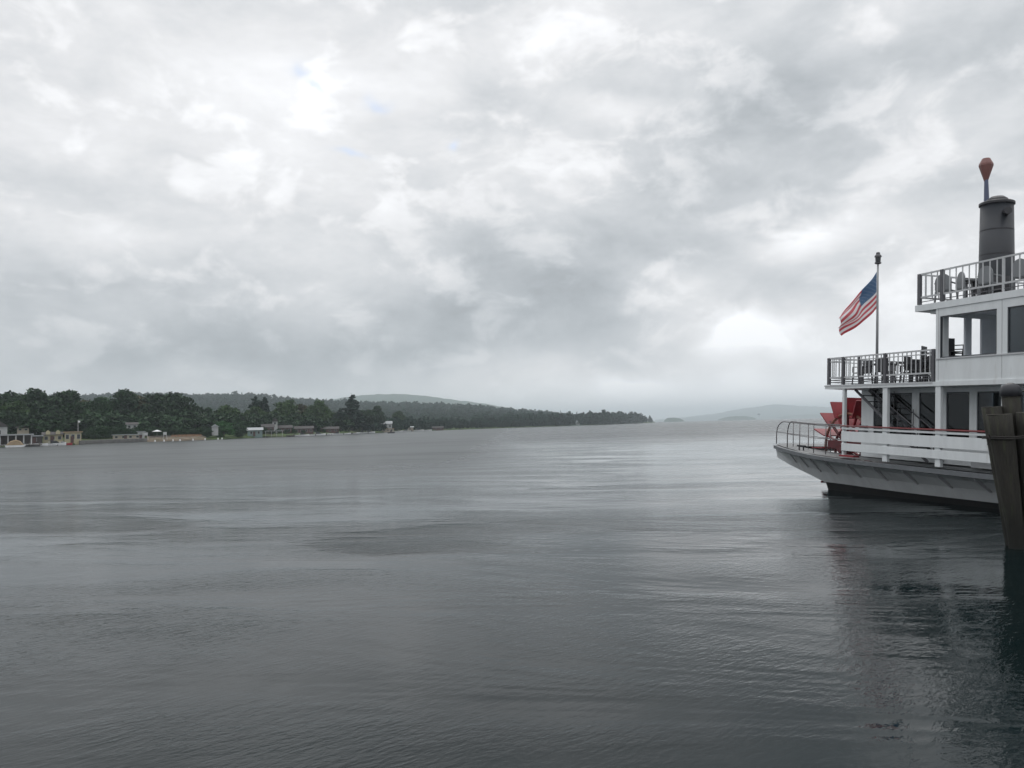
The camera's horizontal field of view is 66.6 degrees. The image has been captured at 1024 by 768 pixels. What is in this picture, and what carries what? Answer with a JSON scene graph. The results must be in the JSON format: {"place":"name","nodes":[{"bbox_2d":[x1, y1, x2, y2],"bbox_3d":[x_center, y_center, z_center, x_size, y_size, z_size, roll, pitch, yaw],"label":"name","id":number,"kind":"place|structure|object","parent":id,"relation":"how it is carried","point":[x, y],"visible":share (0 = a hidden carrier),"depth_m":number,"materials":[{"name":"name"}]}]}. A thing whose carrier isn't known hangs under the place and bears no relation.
{"place":"outdoors","nodes":[
{"label":"outdoors","id":0,"kind":"place"},
{"bbox_2d":[147,435,205,441],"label":"beach","id":1,"kind":"structure","parent":0,"point":[183,438],"depth_m":294.88,"materials":[{"name":"beige sand"}]},
{"bbox_2d":[0,422,654,446],"bbox_3d":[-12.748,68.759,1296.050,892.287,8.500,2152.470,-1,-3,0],"label":"shore land","id":2,"kind":"structure","parent":0,"point":[227,436],"depth_m":375.77,"materials":[{"name":"green plant"}]},
{"bbox_2d":[0,422,8,433],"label":"lakeside house","id":3,"kind":"structure","parent":2,"relation":"on","point":[3,428],"depth_m":237.06,"materials":[{"name":"white"}]},
{"bbox_2d":[0,390,16,405],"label":"broadleaf tree","id":4,"kind":"object","parent":2,"relation":"on","point":[5,396],"visible":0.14,"depth_m":302.86,"materials":[{"name":"green plant"}]},
{"bbox_2d":[0,400,33,414],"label":"broadleaf tree","id":5,"kind":"object","parent":2,"relation":"on","point":[19,406],"visible":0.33,"depth_m":277.67,"materials":[{"name":"green plant"}]},
{"bbox_2d":[16,425,28,433],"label":"lakeside house","id":6,"kind":"structure","parent":2,"relation":"on","point":[24,430],"depth_m":264.39,"materials":[{"name":"beige"}]},
{"bbox_2d":[2,409,57,436],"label":"understorey tree","id":7,"kind":"object","parent":2,"relation":"on","point":[39,424],"visible":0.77,"depth_m":266.00,"materials":[{"name":"green plant"}]},
{"bbox_2d":[6,388,56,412],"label":"broadleaf tree","id":8,"kind":"object","parent":2,"relation":"on","point":[31,399],"visible":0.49,"depth_m":292.70,"materials":[{"name":"green plant"}]},
{"bbox_2d":[32,435,43,443],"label":"boathouse","id":9,"kind":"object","parent":2,"relation":"on","point":[37,439],"visible":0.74,"depth_m":237.12,"materials":[{"name":"grey"}]},
{"bbox_2d":[32,412,70,433],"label":"understorey tree","id":10,"kind":"object","parent":2,"relation":"on","point":[59,424],"visible":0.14,"depth_m":274.20,"materials":[{"name":"green plant"}]},
{"bbox_2d":[41,430,63,442],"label":"boathouse","id":11,"kind":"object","parent":2,"relation":"on","point":[49,436],"visible":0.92,"depth_m":244.39,"materials":[{"name":"beige"}]},
{"bbox_2d":[43,410,82,431],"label":"understorey tree","id":12,"kind":"object","parent":2,"relation":"on","point":[55,415],"visible":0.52,"depth_m":274.80,"materials":[{"name":"green plant"}]},
{"bbox_2d":[47,410,85,436],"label":"understorey tree","id":13,"kind":"object","parent":2,"relation":"on","point":[76,426],"visible":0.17,"depth_m":280.99,"materials":[{"name":"green plant"}]},
{"bbox_2d":[41,389,96,414],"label":"broadleaf tree","id":14,"kind":"object","parent":2,"relation":"on","point":[64,401],"visible":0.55,"depth_m":302.46,"materials":[{"name":"green plant"}]},
{"bbox_2d":[63,431,82,444],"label":"boathouse","id":15,"kind":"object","parent":2,"relation":"on","point":[74,437],"visible":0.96,"depth_m":246.00,"materials":[{"name":"beige wood"}]},
{"bbox_2d":[58,413,88,435],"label":"understorey tree","id":16,"kind":"object","parent":2,"relation":"on","point":[69,416],"visible":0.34,"depth_m":278.85,"materials":[{"name":"green plant"}]},
{"bbox_2d":[81,428,92,438],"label":"garden shrub","id":17,"kind":"object","parent":2,"relation":"on","point":[85,433],"visible":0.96,"depth_m":272.18,"materials":[{"name":"green plant"}]},
{"bbox_2d":[71,414,105,436],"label":"understorey tree","id":18,"kind":"object","parent":2,"relation":"on","point":[87,420],"visible":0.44,"depth_m":282.40,"materials":[{"name":"green plant"}]},
{"bbox_2d":[77,413,108,429],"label":"understorey tree","id":19,"kind":"object","parent":2,"relation":"on","point":[95,417],"visible":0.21,"depth_m":288.79,"materials":[{"name":"green plant"}]},
{"bbox_2d":[87,427,100,438],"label":"garden shrub","id":20,"kind":"object","parent":2,"relation":"on","point":[94,433],"visible":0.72,"depth_m":276.54,"materials":[{"name":"green plant"}]},
{"bbox_2d":[89,425,105,438],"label":"garden shrub","id":21,"kind":"object","parent":2,"relation":"on","point":[99,428],"visible":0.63,"depth_m":279.65,"materials":[{"name":"green plant"}]},
{"bbox_2d":[82,409,116,428],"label":"understorey tree","id":22,"kind":"object","parent":2,"relation":"on","point":[105,418],"visible":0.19,"depth_m":297.07,"materials":[{"name":"green plant"}]},
{"bbox_2d":[85,396,119,413],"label":"broadleaf tree","id":23,"kind":"object","parent":2,"relation":"on","point":[100,404],"visible":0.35,"depth_m":315.21,"materials":[{"name":"green plant"}]},
{"bbox_2d":[100,411,120,435],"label":"understorey tree","id":24,"kind":"object","parent":2,"relation":"on","point":[114,416],"visible":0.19,"depth_m":306.04,"materials":[{"name":"green plant"}]},
{"bbox_2d":[79,438,146,444],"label":"retaining wall","id":25,"kind":"structure","parent":2,"relation":"on","point":[102,441],"depth_m":268.80,"materials":[{"name":"stone"}]},
{"bbox_2d":[107,388,139,415],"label":"broadleaf tree","id":26,"kind":"object","parent":2,"relation":"on","point":[123,402],"visible":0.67,"depth_m":333.18,"materials":[{"name":"green plant"}]},
{"bbox_2d":[115,424,132,433],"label":"garden shrub","id":27,"kind":"object","parent":2,"relation":"on","point":[124,429],"visible":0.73,"depth_m":293.75,"materials":[{"name":"green plant"}]},
{"bbox_2d":[113,434,141,438],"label":"bath house","id":28,"kind":"structure","parent":2,"relation":"on","point":[124,436],"depth_m":282.57,"materials":[{"name":"white"}]},
{"bbox_2d":[116,416,140,427],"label":"understorey tree","id":29,"kind":"object","parent":2,"relation":"on","point":[123,420],"visible":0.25,"depth_m":308.49,"materials":[{"name":"green plant"}]},
{"bbox_2d":[125,422,138,428],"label":"lakeside house","id":30,"kind":"structure","parent":2,"relation":"on","point":[131,424],"depth_m":300.79,"materials":[{"name":"grey"}]},
{"bbox_2d":[120,414,150,430],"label":"understorey tree","id":31,"kind":"object","parent":2,"relation":"on","point":[144,423],"visible":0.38,"depth_m":309.88,"materials":[{"name":"green plant"}]},
{"bbox_2d":[134,395,149,410],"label":"broadleaf tree","id":32,"kind":"object","parent":2,"relation":"on","point":[140,401],"visible":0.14,"depth_m":339.88,"materials":[{"name":"green plant"}]},
{"bbox_2d":[146,425,159,435],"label":"garden shrub","id":33,"kind":"object","parent":2,"relation":"on","point":[151,429],"visible":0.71,"depth_m":302.82,"materials":[{"name":"green plant"}]},
{"bbox_2d":[138,412,170,434],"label":"understorey tree","id":34,"kind":"object","parent":2,"relation":"on","point":[152,417],"visible":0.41,"depth_m":315.91,"materials":[{"name":"green plant"}]},
{"bbox_2d":[133,393,183,415],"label":"broadleaf tree","id":35,"kind":"object","parent":2,"relation":"on","point":[148,407],"visible":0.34,"depth_m":333.39,"materials":[{"name":"green plant"}]},
{"bbox_2d":[157,414,193,430],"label":"understorey tree","id":36,"kind":"object","parent":2,"relation":"on","point":[175,420],"visible":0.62,"depth_m":320.93,"materials":[{"name":"green plant"}]},
{"bbox_2d":[154,391,209,416],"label":"broadleaf tree","id":37,"kind":"object","parent":2,"relation":"on","point":[178,402],"visible":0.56,"depth_m":334.04,"materials":[{"name":"green plant"}]},
{"bbox_2d":[183,412,216,428],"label":"understorey tree","id":38,"kind":"object","parent":2,"relation":"on","point":[195,422],"visible":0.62,"depth_m":328.44,"materials":[{"name":"green plant"}]},
{"bbox_2d":[186,411,220,432],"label":"understorey tree","id":39,"kind":"object","parent":2,"relation":"on","point":[205,418],"visible":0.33,"depth_m":331.36,"materials":[{"name":"green plant"}]},
{"bbox_2d":[201,428,213,436],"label":"willow bush","id":40,"kind":"object","parent":2,"relation":"on","point":[206,432],"visible":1,"depth_m":310.18,"materials":[{"name":"green plant"}]},
{"bbox_2d":[214,420,235,436],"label":"willow bush","id":41,"kind":"object","parent":2,"relation":"on","point":[224,428],"visible":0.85,"depth_m":318.00,"materials":[{"name":"green plant"}]},
{"bbox_2d":[213,412,238,433],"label":"understorey tree","id":42,"kind":"object","parent":2,"relation":"on","point":[227,417],"visible":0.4,"depth_m":345.06,"materials":[{"name":"green plant"}]},
{"bbox_2d":[213,404,240,414],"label":"broadleaf tree","id":43,"kind":"object","parent":2,"relation":"on","point":[227,408],"visible":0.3,"depth_m":374.80,"materials":[{"name":"green plant"}]},
{"bbox_2d":[233,423,247,436],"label":"willow bush","id":44,"kind":"object","parent":2,"relation":"on","point":[240,429],"visible":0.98,"depth_m":328.88,"materials":[{"name":"green plant"}]},
{"bbox_2d":[234,413,259,432],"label":"understorey tree","id":45,"kind":"object","parent":2,"relation":"on","point":[246,423],"visible":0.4,"depth_m":357.53,"materials":[{"name":"green plant"}]},
{"bbox_2d":[241,406,267,416],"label":"broadleaf tree","id":46,"kind":"object","parent":2,"relation":"on","point":[254,409],"visible":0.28,"depth_m":383.36,"materials":[{"name":"green plant"}]},
{"bbox_2d":[247,427,262,437],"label":"boathouse","id":47,"kind":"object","parent":2,"relation":"on","point":[255,432],"visible":0.93,"depth_m":341.65,"materials":[{"name":"teal"}]},
{"bbox_2d":[248,396,262,411],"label":"pine tree","id":48,"kind":"object","parent":2,"relation":"on","point":[255,402],"visible":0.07,"depth_m":409.83,"materials":[{"name":"green plant"}]},
{"bbox_2d":[246,413,267,431],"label":"understorey tree","id":49,"kind":"object","parent":2,"relation":"on","point":[251,416],"visible":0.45,"depth_m":369.43,"materials":[{"name":"green plant"}]},
{"bbox_2d":[259,397,270,412],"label":"pine tree","id":50,"kind":"object","parent":2,"relation":"on","point":[263,405],"visible":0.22,"depth_m":418.19,"materials":[{"name":"green plant"}]},
{"bbox_2d":[266,414,287,424],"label":"understorey tree","id":51,"kind":"object","parent":2,"relation":"on","point":[283,421],"visible":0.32,"depth_m":387.08,"materials":[{"name":"green plant"}]},
{"bbox_2d":[269,398,301,418],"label":"broadleaf tree","id":52,"kind":"object","parent":2,"relation":"on","point":[287,407],"visible":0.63,"depth_m":410.25,"materials":[{"name":"green plant"}]},
{"bbox_2d":[278,425,292,432],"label":"lakeside house","id":53,"kind":"structure","parent":2,"relation":"on","point":[284,427],"depth_m":381.53,"materials":[{"name":"grey"}]},
{"bbox_2d":[278,415,300,429],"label":"understorey tree","id":54,"kind":"object","parent":2,"relation":"on","point":[290,420],"visible":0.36,"depth_m":399.56,"materials":[{"name":"green plant"}]},
{"bbox_2d":[287,412,314,425],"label":"understorey tree","id":55,"kind":"object","parent":2,"relation":"on","point":[303,420],"visible":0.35,"depth_m":407.70,"materials":[{"name":"green plant"}]},
{"bbox_2d":[294,426,313,433],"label":"lakeside house","id":56,"kind":"structure","parent":2,"relation":"on","point":[307,429],"depth_m":390.33,"materials":[{"name":"grey"}]},
{"bbox_2d":[303,413,327,430],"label":"understorey tree","id":57,"kind":"object","parent":2,"relation":"on","point":[321,422],"visible":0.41,"depth_m":416.70,"materials":[{"name":"green plant"}]},
{"bbox_2d":[301,399,332,421],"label":"broadleaf tree","id":58,"kind":"object","parent":2,"relation":"on","point":[318,409],"visible":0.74,"depth_m":429.07,"materials":[{"name":"green plant"}]},
{"bbox_2d":[321,426,338,432],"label":"lakeside house","id":59,"kind":"structure","parent":2,"relation":"on","point":[332,429],"depth_m":417.37,"materials":[{"name":"grey"}]},
{"bbox_2d":[332,408,350,430],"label":"pine tree","id":60,"kind":"object","parent":2,"relation":"on","point":[340,414],"visible":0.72,"depth_m":448.49,"materials":[{"name":"green plant"}]},
{"bbox_2d":[331,416,354,430],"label":"understorey tree","id":61,"kind":"object","parent":2,"relation":"on","point":[348,420],"visible":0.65,"depth_m":447.50,"materials":[{"name":"green plant"}]},
{"bbox_2d":[342,393,369,430],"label":"pine tree","id":62,"kind":"object","parent":2,"relation":"on","point":[354,414],"visible":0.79,"depth_m":472.52,"materials":[{"name":"green plant"}]},
{"bbox_2d":[360,410,375,430],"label":"broadleaf tree","id":63,"kind":"object","parent":2,"relation":"on","point":[370,418],"visible":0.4,"depth_m":493.70,"materials":[{"name":"green plant"}]},
{"bbox_2d":[366,405,385,423],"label":"broadleaf tree","id":64,"kind":"object","parent":2,"relation":"on","point":[380,417],"visible":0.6,"depth_m":530.19,"materials":[{"name":"green plant"}]},
{"bbox_2d":[392,411,405,419],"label":"broadleaf tree","id":65,"kind":"object","parent":2,"relation":"on","point":[400,415],"visible":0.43,"depth_m":614.05,"materials":[{"name":"green plant"}]},
{"bbox_2d":[361,410,644,430],"bbox_3d":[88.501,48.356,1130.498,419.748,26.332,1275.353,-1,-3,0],"label":"shoreline forest","id":66,"kind":"object","parent":2,"relation":"on","point":[587,418],"visible":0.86,"depth_m":868.57,"materials":[{"name":"green plant"}]},
{"bbox_2d":[328,394,517,410],"bbox_3d":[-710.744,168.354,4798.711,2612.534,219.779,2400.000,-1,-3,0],"label":"hill","id":67,"kind":"structure","parent":0,"point":[395,398],"depth_m":4694.84,"materials":[{"name":"plant"}]},
{"bbox_2d":[0,418,1023,767],"bbox_3d":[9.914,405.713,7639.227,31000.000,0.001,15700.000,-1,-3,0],"label":"water","id":68,"kind":"structure","parent":0,"point":[706,594],"depth_m":11.98,"materials":[{"name":"black liquid"}]},
{"bbox_2d":[5,440,24,446],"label":"covered boat","id":69,"kind":"object","parent":68,"relation":"on","point":[15,443],"visible":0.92,"depth_m":221.75,"materials":[{"name":"beige fabric"}]},
{"bbox_2d":[0,434,33,446],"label":"lake pavilion","id":70,"kind":"structure","parent":68,"relation":"in","point":[5,439],"depth_m":228.35,"materials":[{"name":"white wood"}]},
{"bbox_2d":[773,158,1023,508],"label":"paddle steamer","id":71,"kind":"object","parent":68,"relation":"on","point":[920,441],"visible":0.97,"depth_m":24.85,"materials":[{"name":"white paint"}]},
{"bbox_2d":[839,272,876,335],"bbox_3d":[12.863,-3.010,29.054,1.688,2.486,0.307,2,-2,-15],"label":"flag","id":72,"kind":"object","parent":71,"relation":"attached to","point":[859,309],"visible":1,"depth_m":29.10,"materials":[{"name":"multicoloured fabric"}]},
{"bbox_2d":[852,360,872,383],"bbox_3d":[12.614,-0.408,28.080,0.534,0.882,0.547,2,-2,-15],"label":"deck chair","id":73,"kind":"object","parent":71,"relation":"on","point":[867,368],"visible":0.63,"depth_m":28.08,"materials":[{"name":"plastic"}]},
{"bbox_2d":[874,393,882,432],"bbox_3d":[13.082,1.092,27.651,0.040,1.526,0.666,2,-2,-15],"label":"window","id":74,"kind":"structure","parent":71,"relation":"in","point":[877,419],"depth_m":27.77,"materials":[{"name":"black glass"}]},
{"bbox_2d":[874,358,895,382],"bbox_3d":[12.898,-0.436,26.961,0.534,0.882,0.547,3,-2,-36],"label":"deck chair","id":75,"kind":"object","parent":71,"relation":"on","point":[879,365],"visible":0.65,"depth_m":26.89,"materials":[{"name":"plastic"}]},
{"bbox_2d":[890,393,911,434],"bbox_3d":[13.333,1.068,26.719,0.040,1.526,1.066,2,-2,-15],"label":"window","id":76,"kind":"structure","parent":71,"relation":"in","point":[906,398],"depth_m":26.68,"materials":[{"name":"black glass"}]},
{"bbox_2d":[899,359,921,381],"bbox_3d":[13.847,-0.407,27.103,0.547,0.882,0.534,2,-2,-13],"label":"deck chair","id":77,"kind":"object","parent":71,"relation":"on","point":[913,366],"visible":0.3,"depth_m":26.91,"materials":[{"name":"plastic"}]},
{"bbox_2d":[903,357,924,381],"bbox_3d":[13.243,-0.469,25.665,0.547,0.882,0.534,3,-2,-34],"label":"deck chair","id":78,"kind":"object","parent":71,"relation":"on","point":[909,364],"visible":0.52,"depth_m":25.72,"materials":[{"name":"plastic"}]},
{"bbox_2d":[919,361,928,381],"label":"deck chair","id":79,"kind":"object","parent":71,"relation":"on","point":[924,369],"visible":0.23,"depth_m":24.73,"materials":[{"name":"plastic"}]},
{"bbox_2d":[919,356,928,377],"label":"deck chair","id":80,"kind":"object","parent":79,"relation":"on","point":[924,364],"visible":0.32,"depth_m":24.69,"materials":[{"name":"plastic"}]},
{"bbox_2d":[921,346,928,372],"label":"deck chair","id":81,"kind":"object","parent":80,"relation":"on","point":[923,352],"visible":0.32,"depth_m":24.73,"materials":[{"name":"plastic"}]},
{"bbox_2d":[919,392,934,435],"bbox_3d":[13.659,1.041,25.456,0.040,1.526,0.906,2,-2,-15],"label":"window","id":82,"kind":"structure","parent":71,"relation":"in","point":[927,401],"depth_m":25.59,"materials":[{"name":"black glass"}]},
{"bbox_2d":[934,274,958,302],"bbox_3d":[13.600,-2.951,24.419,0.534,0.938,0.547,3,-2,-35],"label":"deck chair","id":83,"kind":"object","parent":71,"relation":"on","point":[946,283],"visible":0.45,"depth_m":24.23,"materials":[{"name":"white plastic"}]},
{"bbox_2d":[947,392,968,437],"bbox_3d":[13.954,1.009,24.367,0.040,1.526,0.896,2,-2,-15],"label":"window","id":84,"kind":"structure","parent":71,"relation":"in","point":[957,402],"depth_m":24.38,"materials":[{"name":"black glass"}]},
{"bbox_2d":[956,272,980,298],"bbox_3d":[13.957,-2.960,23.846,0.534,0.938,0.547,1,-2,5],"label":"deck chair","id":85,"kind":"object","parent":71,"relation":"on","point":[959,281],"visible":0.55,"depth_m":23.88,"materials":[{"name":"white plastic"}]},
{"bbox_2d":[940,309,996,357],"bbox_3d":[13.313,-1.447,22.756,0.060,1.268,2.018,2,-2,-15],"label":"window","id":86,"kind":"structure","parent":71,"relation":"in","point":[941,317],"depth_m":23.26,"materials":[{"name":"glass"}]},
{"bbox_2d":[977,391,1000,437],"bbox_3d":[14.283,0.981,23.094,0.040,1.526,1.176,2,-2,-15],"label":"window","id":87,"kind":"structure","parent":71,"relation":"in","point":[985,399],"depth_m":23.45,"materials":[{"name":"black glass"}]},
{"bbox_2d":[977,266,1001,295],"bbox_3d":[14.090,-2.985,22.948,0.534,0.938,0.547,2,-2,-20],"label":"deck chair","id":88,"kind":"object","parent":71,"relation":"on","point":[986,275],"visible":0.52,"depth_m":22.87,"materials":[{"name":"white plastic"}]},
{"bbox_2d":[986,275,1009,293],"bbox_3d":[14.959,-2.901,24.005,0.534,0.882,0.547,3,-2,-35],"label":"chair","id":89,"kind":"object","parent":71,"relation":"on","point":[1007,278],"visible":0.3,"depth_m":24.05,"materials":[{"name":"plastic"}]},
{"bbox_2d":[1008,305,1023,352],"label":"window","id":90,"kind":"structure","parent":71,"relation":"in","point":[1015,313],"depth_m":21.22,"materials":[{"name":"black glass"}]},
{"bbox_2d":[1011,258,1023,289],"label":"deck chair","id":91,"kind":"object","parent":71,"relation":"on","point":[1016,269],"visible":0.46,"depth_m":21.78,"materials":[{"name":"white plastic"}]},
{"bbox_2d":[981,406,1007,545],"bbox_3d":[10.466,3.445,16.508,0.660,5.950,0.382,-2,-3,13],"label":"mooring pile","id":92,"kind":"object","parent":68,"relation":"in","point":[993,410],"visible":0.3,"depth_m":16.56,"materials":[{"name":"brown wood"}]},
{"bbox_2d":[982,434,1023,444],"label":"wire rope","id":93,"kind":"object","parent":92,"relation":"attached to","point":[1002,437],"visible":0.94,"depth_m":16.03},
{"bbox_2d":[985,413,1023,549],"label":"mooring pile","id":94,"kind":"object","parent":68,"relation":"in","point":[1004,456],"visible":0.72,"depth_m":16.05,"materials":[{"name":"brown wood"}]},
{"bbox_2d":[1000,383,1022,498],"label":"mooring pile","id":95,"kind":"object","parent":68,"relation":"in","point":[1011,394],"visible":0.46,"depth_m":16.43,"materials":[{"name":"brown wood"}]},
{"bbox_2d":[1016,412,1023,520],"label":"mooring pile","id":96,"kind":"object","parent":68,"relation":"in","point":[1020,422],"visible":0.99,"depth_m":16.14,"materials":[{"name":"brown wood"}]},
{"bbox_2d":[0,0,1023,421],"label":"sky","id":97,"kind":"structure","parent":0,"point":[659,209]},
{"bbox_2d":[664,418,683,421],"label":"island","id":98,"kind":"structure","parent":0,"point":[673,420],"depth_m":4122.05,"materials":[{"name":"grey"}]},
{"bbox_2d":[718,416,755,420],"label":"island","id":99,"kind":"structure","parent":0,"point":[739,418],"depth_m":5503.75,"materials":[{"name":"grey"}]},
{"bbox_2d":[655,404,832,421],"bbox_3d":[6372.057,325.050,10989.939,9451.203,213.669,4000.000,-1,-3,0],"label":"mountain","id":100,"kind":"structure","parent":0,"point":[774,411],"depth_m":10239.54,"materials":[{"name":"grey"}]},
{"bbox_2d":[776,414,822,418],"bbox_3d":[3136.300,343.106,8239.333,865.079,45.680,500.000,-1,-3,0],"label":"island","id":101,"kind":"structure","parent":0,"point":[803,416],"depth_m":8095.83,"materials":[{"name":"grey"}]},
{"bbox_3d":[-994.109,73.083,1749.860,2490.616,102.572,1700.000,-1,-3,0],"label":"near hill","id":102,"kind":"structure","parent":0,"visible":0},
{"bbox_2d":[17,391,575,425],"bbox_3d":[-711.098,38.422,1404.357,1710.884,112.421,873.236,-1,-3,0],"label":"hillside forest","id":103,"kind":"object","parent":102,"relation":"on","point":[455,411],"visible":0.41,"depth_m":1526.98,"materials":[{"name":"green plant"}]},
{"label":"deck chair","id":104,"kind":"object","parent":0,"visible":0},
{"bbox_2d":[950,349,963,355],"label":"deck chair","id":105,"kind":"object","parent":104,"relation":"on","point":[951,354],"visible":0.19,"depth_m":24.35,"materials":[{"name":"plastic"}]},
{"bbox_2d":[949,338,963,355],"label":"deck chair","id":106,"kind":"object","parent":105,"relation":"on","point":[952,345],"visible":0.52,"depth_m":24.66,"materials":[{"name":"plastic"}]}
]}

